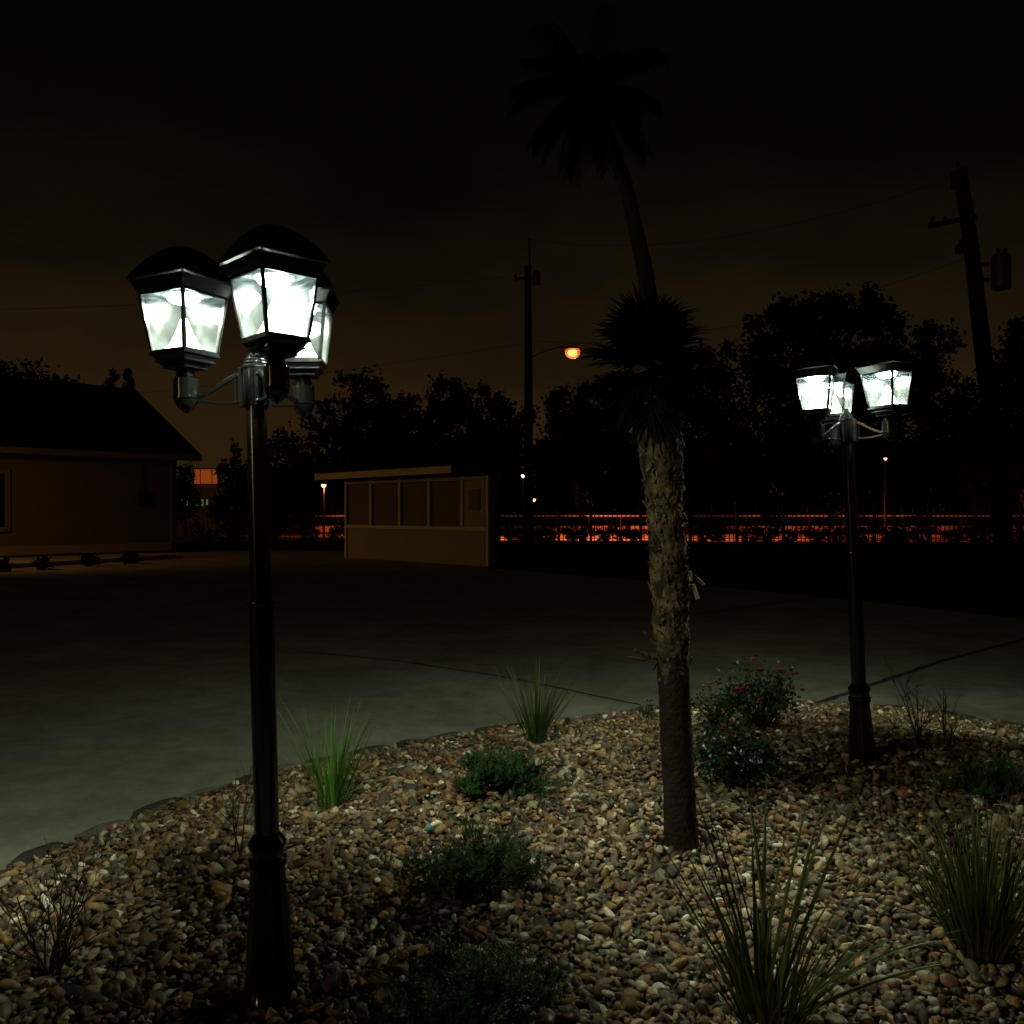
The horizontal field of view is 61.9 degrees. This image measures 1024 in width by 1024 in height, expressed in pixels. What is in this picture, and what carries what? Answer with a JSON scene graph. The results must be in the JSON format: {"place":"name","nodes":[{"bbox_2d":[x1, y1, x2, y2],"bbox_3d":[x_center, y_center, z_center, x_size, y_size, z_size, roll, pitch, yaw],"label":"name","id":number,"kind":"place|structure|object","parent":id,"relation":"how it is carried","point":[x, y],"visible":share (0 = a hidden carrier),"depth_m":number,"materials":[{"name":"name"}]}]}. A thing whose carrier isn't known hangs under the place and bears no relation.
{"place":"outdoors","nodes":[
{"label":"outdoors","id":0,"kind":"place"},
{"bbox_2d":[9,553,175,567],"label":"parking curb","id":1,"kind":"structure","parent":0,"point":[55,561],"depth_m":25.27,"materials":[{"name":"concrete"}]},
{"bbox_2d":[0,550,1023,869],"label":"pavement","id":2,"kind":"structure","parent":0,"point":[124,690],"depth_m":8.74,"materials":[{"name":"concrete"}]},
{"bbox_2d":[0,557,12,571],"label":"bush","id":3,"kind":"object","parent":2,"relation":"on","point":[5,564],"visible":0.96,"depth_m":21.37,"materials":[{"name":"green plant"}]},
{"bbox_2d":[5,841,64,871],"bbox_3d":[-2.059,1.490,3.703,0.106,0.054,0.329,4,3,14],"label":"edging stone","id":4,"kind":"object","parent":2,"relation":"on","point":[26,857],"visible":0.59,"depth_m":3.67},
{"bbox_2d":[29,556,53,569],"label":"bush","id":5,"kind":"object","parent":2,"relation":"on","point":[43,563],"visible":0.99,"depth_m":22.10,"materials":[{"name":"green plant"}]},
{"bbox_2d":[79,553,100,566],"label":"bush","id":6,"kind":"object","parent":2,"relation":"on","point":[93,561],"visible":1,"depth_m":23.47,"materials":[{"name":"green plant"}]},
{"bbox_2d":[75,819,133,838],"bbox_3d":[-1.918,1.489,4.019,0.084,0.045,0.293,-4,-1,28],"label":"edging stone","id":7,"kind":"object","parent":2,"relation":"on","point":[90,832],"visible":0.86,"depth_m":3.98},
{"bbox_2d":[119,550,141,563],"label":"bush","id":8,"kind":"object","parent":2,"relation":"on","point":[134,558],"visible":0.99,"depth_m":24.68,"materials":[{"name":"green plant"}]},
{"bbox_2d":[129,796,180,818],"bbox_3d":[-1.802,1.491,4.318,0.088,0.040,0.340,-5,-2,21],"label":"edging stone","id":9,"kind":"object","parent":2,"relation":"on","point":[151,807],"visible":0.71,"depth_m":4.29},
{"bbox_2d":[180,783,231,799],"bbox_3d":[-1.622,1.492,4.568,0.069,0.046,0.350,-5,-6,37],"label":"edging stone","id":10,"kind":"object","parent":2,"relation":"on","point":[201,791],"visible":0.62,"depth_m":4.53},
{"bbox_2d":[231,774,252,784],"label":"edging stone","id":11,"kind":"object","parent":2,"relation":"on","point":[242,778],"visible":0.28,"depth_m":4.73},
{"bbox_2d":[278,763,297,771],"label":"edging stone","id":12,"kind":"object","parent":2,"relation":"on","point":[286,767],"visible":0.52,"depth_m":4.94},
{"bbox_2d":[348,745,389,755],"bbox_3d":[-0.881,1.489,5.323,0.390,0.053,0.114,3,-6,-42],"label":"edging stone","id":13,"kind":"object","parent":2,"relation":"on","point":[371,749],"visible":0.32,"depth_m":5.31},
{"bbox_2d":[396,739,423,746],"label":"edging stone","id":14,"kind":"object","parent":2,"relation":"on","point":[404,743],"visible":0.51,"depth_m":5.49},
{"bbox_2d":[315,436,514,566],"bbox_3d":[-3.143,-0.417,27.873,3.334,3.834,9.877,0,0,-44],"label":"shelter","id":15,"kind":"object","parent":2,"relation":"on","point":[456,520],"visible":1,"depth_m":25.80,"materials":[{"name":"beige"}]},
{"bbox_2d":[431,731,467,738],"bbox_3d":[-0.413,1.489,5.689,0.326,0.041,0.069,-1,-1,-33],"label":"edging stone","id":16,"kind":"object","parent":2,"relation":"on","point":[450,733],"visible":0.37,"depth_m":5.67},
{"bbox_2d":[298,651,639,704],"bbox_3d":[-0.573,1.496,7.992,4.150,0.001,0.275,0,0,38],"label":"pavement joint","id":17,"kind":"object","parent":2,"relation":"on","point":[487,674],"visible":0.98,"depth_m":7.81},
{"bbox_2d":[474,726,496,732],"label":"edging stone","id":18,"kind":"object","parent":2,"relation":"on","point":[483,729],"visible":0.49,"depth_m":5.82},
{"bbox_2d":[0,699,1023,1023],"bbox_3d":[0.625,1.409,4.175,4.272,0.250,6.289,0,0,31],"label":"gravel","id":19,"kind":"structure","parent":2,"relation":"on","point":[612,741],"depth_m":3.30,"materials":[{"name":"gravel"}]},
{"bbox_2d":[0,826,115,976],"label":"twiggy plant","id":20,"kind":"object","parent":19,"relation":"on","point":[66,952],"visible":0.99,"depth_m":2.73,"materials":[{"name":"plant"}]},
{"bbox_2d":[206,761,252,856],"bbox_3d":[-1.135,1.244,3.587,0.261,0.395,0.198,0,0,44],"label":"twiggy plant","id":21,"kind":"object","parent":19,"relation":"on","point":[235,827],"visible":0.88,"depth_m":3.61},
{"bbox_2d":[125,224,340,1013],"bbox_3d":[-0.748,0.375,2.662,0.629,2.371,0.608,0,0,30],"label":"lamp post","id":22,"kind":"object","parent":19,"relation":"on","point":[281,267],"visible":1,"depth_m":2.57,"materials":[{"name":"metal"}]},
{"bbox_2d":[276,695,385,810],"bbox_3d":[-0.876,1.117,4.035,0.571,0.568,0.484,0,0,-13],"label":"grass tuft","id":23,"kind":"object","parent":19,"relation":"on","point":[333,794],"visible":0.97,"depth_m":4.03,"materials":[{"name":"plant"}]},
{"bbox_2d":[331,929,577,1023],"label":"shrub","id":24,"kind":"object","parent":19,"relation":"on","point":[485,993],"visible":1,"depth_m":2.38,"materials":[{"name":"plant"}]},
{"bbox_2d":[383,804,549,899],"bbox_3d":[-0.156,1.302,3.212,0.509,0.322,0.472,0,0,-42],"label":"shrub","id":25,"kind":"object","parent":19,"relation":"on","point":[459,871],"visible":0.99,"depth_m":3.22,"materials":[{"name":"plant"}]},
{"bbox_2d":[448,739,564,799],"bbox_3d":[-0.024,1.232,4.104,0.565,0.280,0.384,0,0,0],"label":"shrub","id":26,"kind":"object","parent":19,"relation":"on","point":[509,769],"visible":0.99,"depth_m":4.07,"materials":[{"name":"plant"}]},
{"bbox_2d":[481,663,587,743],"bbox_3d":[0.151,1.124,5.013,0.513,0.523,0.490,0,0,41],"label":"grass tuft","id":27,"kind":"object","parent":19,"relation":"on","point":[539,722],"visible":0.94,"depth_m":4.98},
{"bbox_2d":[635,700,657,719],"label":"seedling","id":28,"kind":"object","parent":19,"relation":"on","point":[646,712],"visible":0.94,"depth_m":5.80,"materials":[{"name":"green plant"}]},
{"bbox_2d":[569,278,727,851],"bbox_3d":[0.583,0.226,3.629,0.672,2.443,0.566,0,0,29],"label":"palm tree","id":29,"kind":"object","parent":19,"relation":"on","point":[649,340],"visible":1,"depth_m":3.55,"materials":[{"name":"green plant"}]},
{"bbox_2d":[691,678,734,726],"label":"rose bush","id":30,"kind":"object","parent":19,"relation":"on","point":[714,716],"visible":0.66,"depth_m":5.38,"materials":[{"name":"green plant"}]},
{"bbox_2d":[693,705,788,788],"bbox_3d":[1.090,1.147,4.195,0.503,0.433,0.452,0,0,-25],"label":"leafy shrub","id":31,"kind":"object","parent":19,"relation":"on","point":[735,761],"visible":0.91,"depth_m":4.13,"materials":[{"name":"green plant"}]},
{"bbox_2d":[708,655,805,729],"bbox_3d":[1.506,1.117,5.266,0.578,0.459,0.492,0,0,18],"label":"rose bush","id":32,"kind":"object","parent":19,"relation":"on","point":[766,701],"visible":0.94,"depth_m":5.19,"materials":[{"name":"green plant"}]},
{"bbox_2d":[634,765,963,1023],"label":"grass tuft","id":33,"kind":"object","parent":19,"relation":"on","point":[762,995],"visible":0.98,"depth_m":2.47,"materials":[{"name":"plant"}]},
{"bbox_2d":[788,345,918,764],"bbox_3d":[1.829,0.316,4.548,0.587,2.378,0.616,0,0,38],"label":"lamp post","id":34,"kind":"object","parent":19,"relation":"on","point":[822,369],"visible":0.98,"depth_m":4.55,"materials":[{"name":"metal"}]},
{"bbox_2d":[876,647,940,741],"bbox_3d":[2.331,1.069,4.981,0.275,0.552,0.563,0,0,-11],"label":"twiggy plant","id":35,"kind":"object","parent":19,"relation":"on","point":[918,733],"visible":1,"depth_m":4.96,"materials":[{"name":"brown plant"}]},
{"bbox_2d":[834,783,1023,964],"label":"grass tuft","id":36,"kind":"object","parent":19,"relation":"on","point":[982,916],"visible":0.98,"depth_m":2.81,"materials":[{"name":"plant"}]},
{"bbox_2d":[928,686,962,744],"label":"twiggy plant","id":37,"kind":"object","parent":19,"relation":"on","point":[944,729],"visible":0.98,"depth_m":4.88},
{"bbox_2d":[895,743,1023,801],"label":"shrub","id":38,"kind":"object","parent":19,"relation":"on","point":[1006,780],"visible":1,"depth_m":4.07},
{"bbox_2d":[505,4,677,301],"bbox_3d":[1.110,-2.667,11.941,2.418,8.363,2.526,0,0,0],"label":"palm tree","id":39,"kind":"object","parent":2,"relation":"on","point":[597,101],"visible":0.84,"depth_m":11.91,"materials":[{"name":"green plant"}]},
{"bbox_2d":[581,712,611,718],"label":"edging stone","id":40,"kind":"object","parent":2,"relation":"on","point":[596,715],"visible":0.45,"depth_m":6.19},
{"bbox_2d":[880,704,932,711],"bbox_3d":[2.995,1.492,6.432,0.452,0.048,0.135,1,-3,27],"label":"edging stone","id":41,"kind":"object","parent":2,"relation":"on","point":[897,706],"visible":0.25,"depth_m":6.47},
{"bbox_2d":[818,638,1023,701],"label":"pavement joint","id":42,"kind":"object","parent":2,"relation":"on","point":[901,674],"visible":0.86,"depth_m":8.21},
{"bbox_2d":[939,710,979,719],"bbox_3d":[3.267,1.492,6.202,0.076,0.052,0.349,-3,3,-37],"label":"edging stone","id":43,"kind":"object","parent":2,"relation":"on","point":[954,713],"visible":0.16,"depth_m":6.22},
{"bbox_2d":[0,0,1023,513],"label":"sky","id":44,"kind":"structure","parent":0,"point":[376,133],"materials":[{"name":"black"}]},
{"bbox_2d":[161,514,1023,618],"bbox_3d":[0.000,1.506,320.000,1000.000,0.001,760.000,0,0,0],"label":"ground","id":45,"kind":"structure","parent":0,"point":[965,577],"depth_m":23.58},
{"bbox_2d":[0,357,84,383],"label":"tree","id":46,"kind":"object","parent":45,"relation":"on","point":[4,372],"visible":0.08,"depth_m":51.03,"materials":[{"name":"green plant"}]},
{"bbox_2d":[0,375,201,557],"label":"house","id":47,"kind":"structure","parent":45,"relation":"on","point":[88,468],"depth_m":30.26,"materials":[{"name":"brown"}]},
{"bbox_2d":[0,469,9,531],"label":"window","id":48,"kind":"structure","parent":47,"relation":"in","point":[4,474],"depth_m":27.93,"materials":[{"name":"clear glass"}]},
{"bbox_2d":[102,367,119,386],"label":"tree","id":49,"kind":"object","parent":45,"relation":"on","point":[113,378],"visible":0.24,"depth_m":45.91,"materials":[{"name":"green plant"}]},
{"bbox_2d":[121,367,135,388],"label":"tree","id":50,"kind":"object","parent":45,"relation":"on","point":[130,383],"visible":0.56,"depth_m":46.00,"materials":[{"name":"green plant"}]},
{"bbox_2d":[177,461,202,536],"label":"tree","id":51,"kind":"object","parent":45,"relation":"on","point":[184,486],"visible":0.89,"depth_m":48.69,"materials":[{"name":"green plant"}]},
{"bbox_2d":[177,468,247,534],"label":"house","id":52,"kind":"structure","parent":45,"relation":"on","point":[206,480],"depth_m":56.00,"materials":[{"name":"brown"}]},
{"bbox_2d":[194,469,216,483],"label":"window","id":53,"kind":"structure","parent":52,"relation":"in","point":[207,477],"depth_m":56.01,"materials":[{"name":"brown"}]},
{"bbox_2d":[183,515,245,542],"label":"bush","id":54,"kind":"object","parent":45,"relation":"on","point":[228,531],"visible":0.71,"depth_m":42.38,"materials":[{"name":"green plant"}]},
{"bbox_2d":[219,437,242,538],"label":"tree","id":55,"kind":"object","parent":45,"relation":"on","point":[235,451],"visible":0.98,"depth_m":47.47,"materials":[{"name":"green plant"}]},
{"bbox_2d":[203,454,270,538],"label":"tree","id":56,"kind":"object","parent":45,"relation":"on","point":[240,492],"visible":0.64,"depth_m":47.53,"materials":[{"name":"green plant"}]},
{"bbox_2d":[178,511,343,541],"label":"fence","id":57,"kind":"object","parent":45,"relation":"on","point":[244,537],"visible":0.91,"depth_m":41.49,"materials":[{"name":"black metal"}]},
{"bbox_2d":[226,421,335,530],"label":"tree","id":58,"kind":"object","parent":45,"relation":"on","point":[292,483],"visible":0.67,"depth_m":59.23,"materials":[{"name":"green plant"}]},
{"bbox_2d":[298,517,319,541],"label":"bush","id":59,"kind":"object","parent":45,"relation":"on","point":[304,528],"visible":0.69,"depth_m":42.27,"materials":[{"name":"green plant"}]},
{"bbox_2d":[321,482,325,536],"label":"street light","id":60,"kind":"object","parent":45,"relation":"on","point":[323,484],"visible":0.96,"depth_m":50.05,"materials":[{"name":"grey metal"}]},
{"bbox_2d":[327,516,343,541],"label":"bush","id":61,"kind":"object","parent":45,"relation":"on","point":[334,531],"visible":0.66,"depth_m":42.30,"materials":[{"name":"green plant"}]},
{"bbox_2d":[296,364,411,517],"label":"tree","id":62,"kind":"object","parent":45,"relation":"on","point":[348,435],"visible":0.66,"depth_m":65.22,"materials":[{"name":"green plant"}]},
{"bbox_2d":[364,390,442,483],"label":"tree","id":63,"kind":"object","parent":45,"relation":"on","point":[407,411],"visible":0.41,"depth_m":66.36,"materials":[{"name":"green plant"}]},
{"bbox_2d":[405,370,494,482],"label":"tree","id":64,"kind":"object","parent":45,"relation":"on","point":[455,408],"visible":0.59,"depth_m":65.26,"materials":[{"name":"green plant"}]},
{"bbox_2d":[453,379,540,523],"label":"tree","id":65,"kind":"object","parent":45,"relation":"on","point":[505,438],"visible":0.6,"depth_m":65.74,"materials":[{"name":"green plant"}]},
{"bbox_2d":[501,524,514,544],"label":"bush","id":66,"kind":"object","parent":45,"relation":"on","point":[507,533],"visible":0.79,"depth_m":39.07,"materials":[{"name":"green plant"}]},
{"bbox_2d":[521,473,523,520],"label":"street light","id":67,"kind":"object","parent":45,"relation":"on","point":[522,475],"visible":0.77,"depth_m":63.26,"materials":[{"name":"grey metal"}]},
{"bbox_2d":[533,527,547,544],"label":"bush","id":68,"kind":"object","parent":45,"relation":"on","point":[538,535],"visible":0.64,"depth_m":39.05,"materials":[{"name":"green plant"}]},
{"bbox_2d":[514,238,578,547],"bbox_3d":[1.487,-4.955,35.939,2.764,13.110,0.634,0,0,8],"label":"utility pole","id":69,"kind":"object","parent":45,"relation":"on","point":[528,455],"visible":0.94,"depth_m":35.85,"materials":[{"name":"brown wood"}]},
{"bbox_2d":[0,276,507,309],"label":"power line","id":70,"kind":"object","parent":69,"relation":"attached to","point":[256,298],"visible":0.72,"depth_m":34.50,"materials":[{"name":"black metal"}]},
{"bbox_2d":[143,343,524,392],"bbox_3d":[-22.201,-5.899,38.940,46.008,2.418,0.015,0,0,8],"label":"power line","id":71,"kind":"object","parent":69,"relation":"attached to","point":[377,365],"visible":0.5,"depth_m":36.59,"materials":[{"name":"black metal"}]},
{"bbox_2d":[533,179,948,245],"bbox_3d":[6.102,-10.061,28.951,0.015,2.893,17.612,0,0,-38],"label":"power line","id":72,"kind":"object","parent":69,"relation":"attached to","point":[770,228],"visible":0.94,"depth_m":26.11,"materials":[{"name":"black metal"}]},
{"bbox_2d":[538,518,556,544],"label":"bush","id":73,"kind":"object","parent":45,"relation":"on","point":[551,531],"visible":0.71,"depth_m":39.08,"materials":[{"name":"green plant"}]},
{"bbox_2d":[560,523,580,544],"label":"bush","id":74,"kind":"object","parent":45,"relation":"on","point":[570,532],"visible":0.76,"depth_m":39.03,"materials":[{"name":"green plant"}]},
{"bbox_2d":[521,375,627,525],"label":"tree","id":75,"kind":"object","parent":45,"relation":"on","point":[576,456],"visible":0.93,"depth_m":64.59,"materials":[{"name":"green plant"}]},
{"bbox_2d":[573,515,588,544],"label":"bush","id":76,"kind":"object","parent":45,"relation":"on","point":[583,530],"visible":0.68,"depth_m":39.13,"materials":[{"name":"green plant"}]},
{"bbox_2d":[592,526,611,544],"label":"bush","id":77,"kind":"object","parent":45,"relation":"on","point":[601,534],"visible":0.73,"depth_m":39.12,"materials":[{"name":"green plant"}]},
{"bbox_2d":[609,519,629,544],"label":"bush","id":78,"kind":"object","parent":45,"relation":"on","point":[619,530],"visible":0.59,"depth_m":39.14,"materials":[{"name":"green plant"}]},
{"bbox_2d":[231,422,1019,525],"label":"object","id":79,"kind":"object","parent":45,"relation":"on","point":[900,494],"visible":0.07,"depth_m":81.80,"materials":[{"name":"green plant"}]},
{"bbox_2d":[627,528,638,544],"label":"bush","id":80,"kind":"object","parent":45,"relation":"on","point":[632,535],"visible":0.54,"depth_m":39.06,"materials":[{"name":"green plant"}]},
{"bbox_2d":[579,407,707,525],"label":"tree","id":81,"kind":"object","parent":45,"relation":"on","point":[628,483],"visible":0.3,"depth_m":69.41,"materials":[{"name":"green plant"}]},
{"bbox_2d":[270,505,1023,533],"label":"hedge","id":82,"kind":"object","parent":45,"relation":"on","point":[597,513],"visible":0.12,"depth_m":60.82,"materials":[{"name":"green plant"}]},
{"bbox_2d":[274,515,1023,531],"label":"guard rail","id":83,"kind":"object","parent":45,"relation":"on","point":[745,516],"visible":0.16,"depth_m":59.67,"materials":[{"name":"grey"}]},
{"bbox_2d":[280,526,1023,532],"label":"barrier wall","id":84,"kind":"structure","parent":45,"relation":"on","point":[646,527],"depth_m":59.88,"materials":[{"name":"concrete"}]},
{"bbox_2d":[695,519,712,544],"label":"bush","id":85,"kind":"object","parent":45,"relation":"on","point":[704,530],"visible":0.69,"depth_m":39.12,"materials":[{"name":"green plant"}]},
{"bbox_2d":[704,524,725,544],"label":"bush","id":86,"kind":"object","parent":45,"relation":"on","point":[718,533],"visible":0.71,"depth_m":39.04,"materials":[{"name":"green plant"}]},
{"bbox_2d":[682,337,810,525],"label":"tree","id":87,"kind":"object","parent":45,"relation":"on","point":[720,431],"visible":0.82,"depth_m":62.33,"materials":[{"name":"green plant"}]},
{"bbox_2d":[739,519,764,544],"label":"bush","id":88,"kind":"object","parent":45,"relation":"on","point":[749,533],"visible":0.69,"depth_m":39.12,"materials":[{"name":"green plant"}]},
{"bbox_2d":[500,502,1023,545],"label":"fence","id":89,"kind":"object","parent":45,"relation":"on","point":[642,538],"visible":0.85,"depth_m":37.99,"materials":[{"name":"black metal"}]},
{"bbox_2d":[759,511,780,544],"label":"bush","id":90,"kind":"object","parent":45,"relation":"on","point":[767,526],"visible":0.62,"depth_m":39.12,"materials":[{"name":"green plant"}]},
{"bbox_2d":[771,505,807,544],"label":"bush","id":91,"kind":"object","parent":45,"relation":"on","point":[780,526],"visible":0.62,"depth_m":39.13,"materials":[{"name":"green plant"}]},
{"bbox_2d":[803,523,831,544],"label":"bush","id":92,"kind":"object","parent":45,"relation":"on","point":[816,534],"visible":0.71,"depth_m":39.05,"materials":[{"name":"green plant"}]},
{"bbox_2d":[827,510,844,544],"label":"bush","id":93,"kind":"object","parent":45,"relation":"on","point":[835,530],"visible":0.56,"depth_m":39.14,"materials":[{"name":"green plant"}]},
{"bbox_2d":[735,281,979,524],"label":"tree","id":94,"kind":"object","parent":45,"relation":"on","point":[869,314],"visible":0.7,"depth_m":64.75,"materials":[{"name":"green plant"}]},
{"bbox_2d":[857,504,880,544],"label":"bush","id":95,"kind":"object","parent":45,"relation":"on","point":[866,532],"visible":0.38,"depth_m":39.15,"materials":[{"name":"green plant"}]},
{"bbox_2d":[884,456,886,525],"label":"street light","id":96,"kind":"object","parent":45,"relation":"on","point":[885,458],"visible":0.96,"depth_m":58.55,"materials":[{"name":"grey metal"}]},
{"bbox_2d":[879,521,903,544],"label":"bush","id":97,"kind":"object","parent":45,"relation":"on","point":[888,533],"visible":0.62,"depth_m":39.08,"materials":[{"name":"green plant"}]},
{"bbox_2d":[892,516,916,544],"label":"bush","id":98,"kind":"object","parent":45,"relation":"on","point":[906,529],"visible":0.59,"depth_m":39.06,"materials":[{"name":"green plant"}]},
{"bbox_2d":[910,503,939,544],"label":"bush","id":99,"kind":"object","parent":45,"relation":"on","point":[920,527],"visible":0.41,"depth_m":39.20,"materials":[{"name":"green plant"}]},
{"bbox_2d":[937,526,970,544],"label":"bush","id":100,"kind":"object","parent":45,"relation":"on","point":[956,535],"visible":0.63,"depth_m":39.08,"materials":[{"name":"green plant"}]},
{"bbox_2d":[909,383,1018,525],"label":"tree","id":101,"kind":"object","parent":45,"relation":"on","point":[949,441],"visible":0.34,"depth_m":68.40,"materials":[{"name":"green plant"}]},
{"bbox_2d":[928,160,1017,570],"bbox_3d":[11.828,-3.695,21.991,2.363,10.640,0.496,0,0,0],"label":"utility pole","id":102,"kind":"object","parent":45,"relation":"on","point":[967,246],"visible":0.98,"depth_m":21.83,"materials":[{"name":"brown wood"}]},
{"bbox_2d":[539,258,964,342],"bbox_3d":[6.375,-6.636,28.950,0.015,1.143,17.701,0,0,-38],"label":"power line","id":103,"kind":"object","parent":102,"relation":"attached to","point":[799,310],"visible":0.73,"depth_m":25.52,"materials":[{"name":"black metal"}]},
{"bbox_2d":[966,517,991,544],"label":"bush","id":104,"kind":"object","parent":45,"relation":"on","point":[982,528],"visible":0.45,"depth_m":39.12,"materials":[{"name":"green plant"}]},
{"bbox_2d":[936,315,1023,525],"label":"tree","id":105,"kind":"object","parent":45,"relation":"on","point":[1009,371],"visible":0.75,"depth_m":61.48,"materials":[{"name":"green plant"}]},
{"bbox_2d":[982,503,1023,544],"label":"bush","id":106,"kind":"object","parent":45,"relation":"on","point":[991,536],"visible":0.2,"depth_m":39.21,"materials":[{"name":"green plant"}]},
{"bbox_2d":[177,533,1017,541],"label":"road","id":107,"kind":"structure","parent":0,"point":[324,539],"depth_m":48.24,"materials":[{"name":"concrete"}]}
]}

